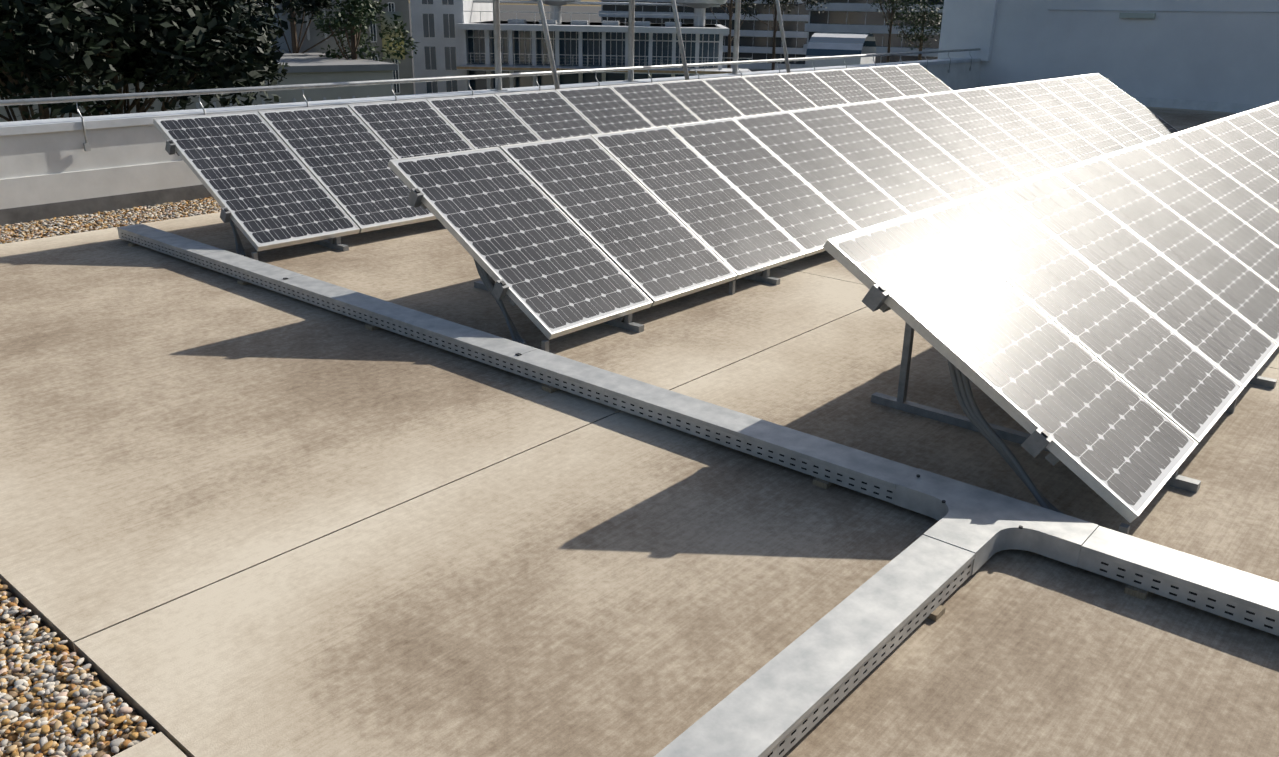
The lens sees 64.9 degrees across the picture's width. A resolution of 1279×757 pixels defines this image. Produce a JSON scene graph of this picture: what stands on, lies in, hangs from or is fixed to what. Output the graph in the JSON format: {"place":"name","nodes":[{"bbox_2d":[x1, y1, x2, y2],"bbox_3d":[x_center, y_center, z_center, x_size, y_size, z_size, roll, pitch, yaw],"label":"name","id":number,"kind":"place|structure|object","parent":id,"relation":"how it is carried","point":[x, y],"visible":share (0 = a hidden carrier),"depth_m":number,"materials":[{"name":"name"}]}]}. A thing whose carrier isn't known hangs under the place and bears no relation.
{"place":"outdoors","nodes":[
{"label":"outdoors","id":0,"kind":"place"},
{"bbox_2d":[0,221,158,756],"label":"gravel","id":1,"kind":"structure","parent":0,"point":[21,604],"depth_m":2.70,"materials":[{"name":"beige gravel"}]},
{"bbox_2d":[0,48,981,225],"bbox_3d":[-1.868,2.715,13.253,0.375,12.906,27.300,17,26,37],"label":"parapet","id":2,"kind":"structure","parent":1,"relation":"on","point":[62,167],"depth_m":8.26,"materials":[{"name":"concrete"}]},
{"bbox_2d":[490,0,790,90],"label":"support poles","id":3,"kind":"object","parent":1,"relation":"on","point":[497,38],"visible":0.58,"depth_m":12.29,"materials":[{"name":"metal"}]},
{"bbox_2d":[221,207,1063,513],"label":"cables","id":4,"kind":"object","parent":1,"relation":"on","point":[965,397],"visible":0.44,"depth_m":3.71,"materials":[{"name":"grey plastic"}]},
{"bbox_2d":[117,224,1278,756],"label":"cable tray","id":5,"kind":"object","parent":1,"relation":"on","point":[785,700],"visible":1,"depth_m":3.19,"materials":[{"name":"metal"}]},
{"bbox_2d":[165,140,1276,534],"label":"solar panel mounts","id":6,"kind":"object","parent":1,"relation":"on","point":[1037,442],"visible":0.21,"depth_m":4.39,"materials":[{"name":"metal"}]},
{"bbox_2d":[153,63,1278,522],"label":"solar array","id":7,"kind":"object","parent":6,"relation":"on","point":[1081,271],"visible":1,"depth_m":6.18,"materials":[{"name":"glass"}]},
{"bbox_2d":[0,197,220,243],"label":"gravel","id":8,"kind":"structure","parent":0,"point":[37,229],"depth_m":7.91,"materials":[{"name":"beige gravel"}]},
{"bbox_2d":[245,1,600,93],"bbox_3d":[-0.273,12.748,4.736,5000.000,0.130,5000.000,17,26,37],"label":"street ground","id":9,"kind":"structure","parent":0,"point":[569,13],"depth_m":1116.48,"materials":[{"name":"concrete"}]},
{"bbox_2d":[0,0,242,115],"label":"tree","id":10,"kind":"object","parent":9,"relation":"on","point":[127,65],"visible":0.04,"depth_m":29.64,"materials":[{"name":"green plant"}]},
{"bbox_2d":[0,0,292,121],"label":"hedge","id":11,"kind":"object","parent":9,"relation":"on","point":[225,43],"visible":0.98,"depth_m":26.54,"materials":[{"name":"green plant"}]},
{"bbox_2d":[0,46,397,121],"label":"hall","id":12,"kind":"structure","parent":9,"relation":"on","point":[309,67],"depth_m":48.12,"materials":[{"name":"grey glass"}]},
{"bbox_2d":[265,0,360,58],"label":"tree","id":13,"kind":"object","parent":9,"relation":"on","point":[311,38],"depth_m":58.88,"materials":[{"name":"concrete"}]},
{"bbox_2d":[255,0,377,52],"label":"tree","id":14,"kind":"object","parent":9,"relation":"on","point":[313,6],"visible":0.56,"depth_m":54.21,"materials":[{"name":"green plant"}]},
{"bbox_2d":[312,0,419,63],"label":"tree","id":15,"kind":"object","parent":9,"relation":"on","point":[355,17],"visible":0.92,"depth_m":52.19,"materials":[{"name":"green plant"}]},
{"bbox_2d":[361,0,413,95],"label":"building","id":16,"kind":"structure","parent":9,"relation":"on","point":[401,9],"depth_m":66.70,"materials":[{"name":"concrete"}]},
{"bbox_2d":[410,0,751,93],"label":"glazed office","id":17,"kind":"structure","parent":9,"relation":"on","point":[454,37],"depth_m":85.24,"materials":[{"name":"grey glass"}]},
{"bbox_2d":[599,0,808,71],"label":"building","id":18,"kind":"structure","parent":9,"relation":"on","point":[755,39],"depth_m":214.80,"materials":[{"name":"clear glass"}]},
{"bbox_2d":[709,0,791,66],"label":"tree","id":19,"kind":"object","parent":9,"relation":"on","point":[730,6],"visible":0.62,"depth_m":113.37,"materials":[{"name":"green plant"}]},
{"bbox_2d":[723,0,829,69],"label":"tree","id":20,"kind":"object","parent":9,"relation":"on","point":[811,2],"visible":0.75,"depth_m":127.08,"materials":[{"name":"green plant"}]},
{"bbox_2d":[805,32,875,67],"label":"vault canopy","id":21,"kind":"object","parent":9,"relation":"on","point":[821,44],"visible":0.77,"depth_m":114.72,"materials":[{"name":"silver metal"}]},
{"bbox_2d":[802,0,943,67],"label":"building","id":22,"kind":"structure","parent":9,"relation":"on","point":[855,16],"depth_m":164.38,"materials":[{"name":"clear glass"}]},
{"bbox_2d":[869,0,927,62],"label":"tree","id":23,"kind":"object","parent":9,"relation":"on","point":[892,13],"visible":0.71,"depth_m":139.69,"materials":[{"name":"green plant"}]},
{"bbox_2d":[886,0,943,59],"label":"tree","id":24,"kind":"object","parent":9,"relation":"on","point":[924,16],"visible":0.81,"depth_m":103.38,"materials":[{"name":"green plant"}]},
{"bbox_2d":[246,0,600,5],"label":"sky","id":25,"kind":"structure","parent":0,"point":[246,0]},
{"bbox_2d":[0,106,1278,756],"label":"roof slabs","id":26,"kind":"structure","parent":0,"point":[248,520],"depth_m":3.40,"materials":[{"name":"beige concrete"}]},
{"bbox_2d":[938,0,1278,112],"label":"wall","id":27,"kind":"structure","parent":0,"point":[1215,55],"depth_m":18.67,"materials":[{"name":"white paint"}]}
]}

